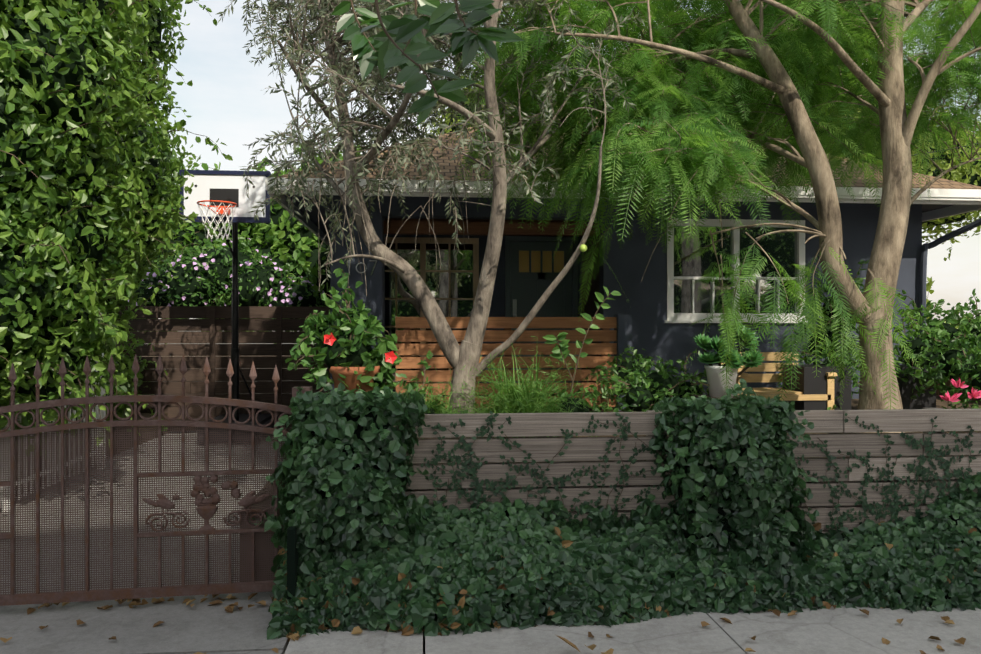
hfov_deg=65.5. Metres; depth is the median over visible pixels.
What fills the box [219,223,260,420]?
hoop pole
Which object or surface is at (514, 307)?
knob door
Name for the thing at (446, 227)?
porch header beam
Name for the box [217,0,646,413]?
olive
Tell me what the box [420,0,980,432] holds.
jacaranda
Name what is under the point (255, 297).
flowering shrub
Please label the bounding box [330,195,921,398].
stucco house walls
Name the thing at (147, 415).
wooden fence
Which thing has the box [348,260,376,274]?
house number
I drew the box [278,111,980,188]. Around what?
roof shingles
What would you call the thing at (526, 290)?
front door
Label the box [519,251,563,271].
front door lights
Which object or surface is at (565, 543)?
dead ivy leaves
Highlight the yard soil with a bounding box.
[240,394,980,591]
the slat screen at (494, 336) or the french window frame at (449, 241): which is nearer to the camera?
the slat screen at (494, 336)
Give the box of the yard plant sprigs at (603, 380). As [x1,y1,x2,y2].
[401,352,708,411]
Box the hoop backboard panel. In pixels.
[184,174,265,216]
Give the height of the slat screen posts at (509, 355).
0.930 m
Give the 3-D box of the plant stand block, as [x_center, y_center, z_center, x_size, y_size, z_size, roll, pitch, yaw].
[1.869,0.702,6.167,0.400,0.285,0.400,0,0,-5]
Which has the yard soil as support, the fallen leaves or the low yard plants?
the low yard plants
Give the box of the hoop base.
[198,414,278,444]
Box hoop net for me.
[198,202,235,239]
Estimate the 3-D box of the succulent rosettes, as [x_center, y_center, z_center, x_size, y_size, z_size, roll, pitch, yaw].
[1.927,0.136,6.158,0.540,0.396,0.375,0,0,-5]
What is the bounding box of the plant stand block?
[689,394,739,398]
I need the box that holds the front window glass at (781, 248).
[674,226,796,312]
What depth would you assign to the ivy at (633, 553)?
4.20 m
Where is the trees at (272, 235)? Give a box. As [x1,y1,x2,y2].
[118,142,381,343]
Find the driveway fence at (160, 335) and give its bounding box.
[111,306,329,430]
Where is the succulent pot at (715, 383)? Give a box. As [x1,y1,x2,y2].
[704,365,738,396]
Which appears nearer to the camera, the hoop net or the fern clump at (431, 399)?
the fern clump at (431, 399)
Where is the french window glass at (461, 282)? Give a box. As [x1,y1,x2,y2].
[385,243,472,382]
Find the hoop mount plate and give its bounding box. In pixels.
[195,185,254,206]
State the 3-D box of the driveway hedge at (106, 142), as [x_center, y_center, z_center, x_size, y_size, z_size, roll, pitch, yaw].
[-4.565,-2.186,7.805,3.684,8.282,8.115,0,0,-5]
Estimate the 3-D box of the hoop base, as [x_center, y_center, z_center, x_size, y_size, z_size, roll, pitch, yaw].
[-3.459,1.398,10.513,0.840,0.277,1.210,0,0,-5]
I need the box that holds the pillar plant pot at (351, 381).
[329,365,381,393]
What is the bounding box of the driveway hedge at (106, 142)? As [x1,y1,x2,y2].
[0,0,232,459]
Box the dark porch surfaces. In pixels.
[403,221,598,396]
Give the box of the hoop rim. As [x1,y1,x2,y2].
[197,200,236,215]
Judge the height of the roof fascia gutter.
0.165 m
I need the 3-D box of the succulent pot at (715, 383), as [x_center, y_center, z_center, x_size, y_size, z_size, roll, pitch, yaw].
[1.869,0.435,6.167,0.270,0.250,0.266,0,0,-5]
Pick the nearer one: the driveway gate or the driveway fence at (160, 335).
the driveway gate
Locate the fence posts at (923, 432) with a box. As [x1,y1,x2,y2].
[646,408,944,479]
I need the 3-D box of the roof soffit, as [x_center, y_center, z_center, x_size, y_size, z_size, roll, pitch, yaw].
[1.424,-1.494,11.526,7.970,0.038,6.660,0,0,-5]
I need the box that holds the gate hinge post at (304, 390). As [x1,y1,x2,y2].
[292,386,311,513]
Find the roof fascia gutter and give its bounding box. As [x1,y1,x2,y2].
[265,177,980,245]
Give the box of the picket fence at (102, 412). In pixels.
[1,353,104,511]
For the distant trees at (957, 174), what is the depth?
23.85 m
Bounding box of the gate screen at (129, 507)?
[0,426,286,594]
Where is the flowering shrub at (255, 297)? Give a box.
[129,234,325,318]
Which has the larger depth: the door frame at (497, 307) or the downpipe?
the door frame at (497, 307)
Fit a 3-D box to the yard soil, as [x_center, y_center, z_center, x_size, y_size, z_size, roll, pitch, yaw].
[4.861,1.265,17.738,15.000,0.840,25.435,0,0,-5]
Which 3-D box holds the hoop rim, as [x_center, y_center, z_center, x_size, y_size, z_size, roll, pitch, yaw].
[-3.363,-1.469,9.431,0.476,0.107,0.590,0,0,-5]
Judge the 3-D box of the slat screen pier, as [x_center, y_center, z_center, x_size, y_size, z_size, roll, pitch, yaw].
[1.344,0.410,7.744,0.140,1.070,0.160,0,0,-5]
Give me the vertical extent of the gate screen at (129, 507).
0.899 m
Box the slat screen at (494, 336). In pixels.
[396,317,616,407]
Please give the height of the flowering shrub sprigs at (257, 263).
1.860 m
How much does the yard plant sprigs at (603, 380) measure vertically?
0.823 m
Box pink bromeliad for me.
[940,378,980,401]
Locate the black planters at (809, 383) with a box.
[782,365,935,409]
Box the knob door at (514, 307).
[513,299,516,316]
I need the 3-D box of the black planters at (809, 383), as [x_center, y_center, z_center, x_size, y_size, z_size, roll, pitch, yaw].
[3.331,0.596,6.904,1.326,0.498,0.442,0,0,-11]
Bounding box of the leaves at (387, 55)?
[331,0,523,125]
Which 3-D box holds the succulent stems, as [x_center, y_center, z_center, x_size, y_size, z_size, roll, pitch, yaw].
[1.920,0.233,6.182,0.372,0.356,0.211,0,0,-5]
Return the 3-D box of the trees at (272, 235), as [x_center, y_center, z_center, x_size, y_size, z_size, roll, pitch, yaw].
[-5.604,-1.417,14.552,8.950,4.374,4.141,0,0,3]
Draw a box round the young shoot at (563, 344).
[543,286,620,397]
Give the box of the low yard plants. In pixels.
[403,345,737,438]
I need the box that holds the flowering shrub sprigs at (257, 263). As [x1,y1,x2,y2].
[146,241,308,305]
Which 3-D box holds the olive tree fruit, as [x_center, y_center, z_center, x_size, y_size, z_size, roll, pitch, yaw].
[0.637,-0.541,5.236,0.054,0.054,0.054,0,0,-5]
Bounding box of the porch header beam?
[384,218,597,236]
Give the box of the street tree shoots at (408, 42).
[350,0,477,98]
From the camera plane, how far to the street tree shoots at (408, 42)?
2.52 m
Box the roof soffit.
[284,195,953,237]
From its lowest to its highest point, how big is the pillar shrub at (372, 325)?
0.976 m
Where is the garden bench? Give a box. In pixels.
[721,352,836,409]
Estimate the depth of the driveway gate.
4.22 m
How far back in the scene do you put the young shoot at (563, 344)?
5.52 m
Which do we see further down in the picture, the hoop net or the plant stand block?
the plant stand block
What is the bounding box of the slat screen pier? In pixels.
[614,315,631,410]
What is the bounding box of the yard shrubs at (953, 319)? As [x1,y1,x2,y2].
[781,259,980,409]
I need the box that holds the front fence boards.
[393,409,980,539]
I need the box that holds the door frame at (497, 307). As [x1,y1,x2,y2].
[385,234,581,391]
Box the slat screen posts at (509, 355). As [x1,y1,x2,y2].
[404,328,609,410]
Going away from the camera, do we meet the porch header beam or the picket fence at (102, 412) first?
the picket fence at (102, 412)
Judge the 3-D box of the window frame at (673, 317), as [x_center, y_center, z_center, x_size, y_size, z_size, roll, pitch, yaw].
[2.850,-0.645,8.840,1.709,1.200,0.080,0,0,-5]
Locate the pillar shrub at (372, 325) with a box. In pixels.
[285,259,418,392]
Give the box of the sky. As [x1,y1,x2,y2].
[141,0,980,328]
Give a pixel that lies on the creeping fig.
(952, 490)
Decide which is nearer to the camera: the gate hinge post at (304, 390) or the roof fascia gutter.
the gate hinge post at (304, 390)
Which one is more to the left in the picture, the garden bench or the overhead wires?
the garden bench
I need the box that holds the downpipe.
[920,218,980,334]
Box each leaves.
[0,593,965,653]
[271,521,976,641]
[331,0,523,125]
[935,360,979,400]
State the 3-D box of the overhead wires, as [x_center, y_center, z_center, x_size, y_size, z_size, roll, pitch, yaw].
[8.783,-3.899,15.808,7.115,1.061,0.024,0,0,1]
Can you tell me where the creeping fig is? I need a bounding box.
[421,411,980,538]
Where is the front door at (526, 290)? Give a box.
[505,236,577,382]
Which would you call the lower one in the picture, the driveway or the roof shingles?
the driveway
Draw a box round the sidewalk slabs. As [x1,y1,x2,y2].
[284,603,980,653]
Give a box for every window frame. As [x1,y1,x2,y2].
[385,237,478,389]
[664,219,804,322]
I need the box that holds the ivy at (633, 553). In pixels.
[249,376,980,639]
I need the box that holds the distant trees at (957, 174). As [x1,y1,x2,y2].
[415,51,980,328]
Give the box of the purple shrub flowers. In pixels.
[128,235,323,306]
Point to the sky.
(228, 100)
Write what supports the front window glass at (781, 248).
attached to the window frame at (673, 317)
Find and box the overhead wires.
[867,143,978,160]
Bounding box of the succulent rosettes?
[694,322,763,368]
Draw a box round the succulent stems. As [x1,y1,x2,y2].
[702,337,748,376]
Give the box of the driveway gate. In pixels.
[0,354,291,605]
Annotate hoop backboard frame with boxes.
[179,169,270,223]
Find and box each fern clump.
[394,374,477,413]
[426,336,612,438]
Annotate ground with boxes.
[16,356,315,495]
[170,343,424,653]
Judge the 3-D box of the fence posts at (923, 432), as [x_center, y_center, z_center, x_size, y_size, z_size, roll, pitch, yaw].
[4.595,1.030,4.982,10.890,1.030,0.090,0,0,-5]
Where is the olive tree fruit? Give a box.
[580,244,586,251]
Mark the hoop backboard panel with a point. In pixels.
(204, 183)
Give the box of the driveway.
[0,431,288,653]
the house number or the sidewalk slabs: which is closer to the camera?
the sidewalk slabs
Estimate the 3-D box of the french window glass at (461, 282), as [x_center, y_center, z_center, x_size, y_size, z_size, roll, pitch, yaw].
[-0.860,-0.170,9.719,1.380,1.890,0.006,0,0,-5]

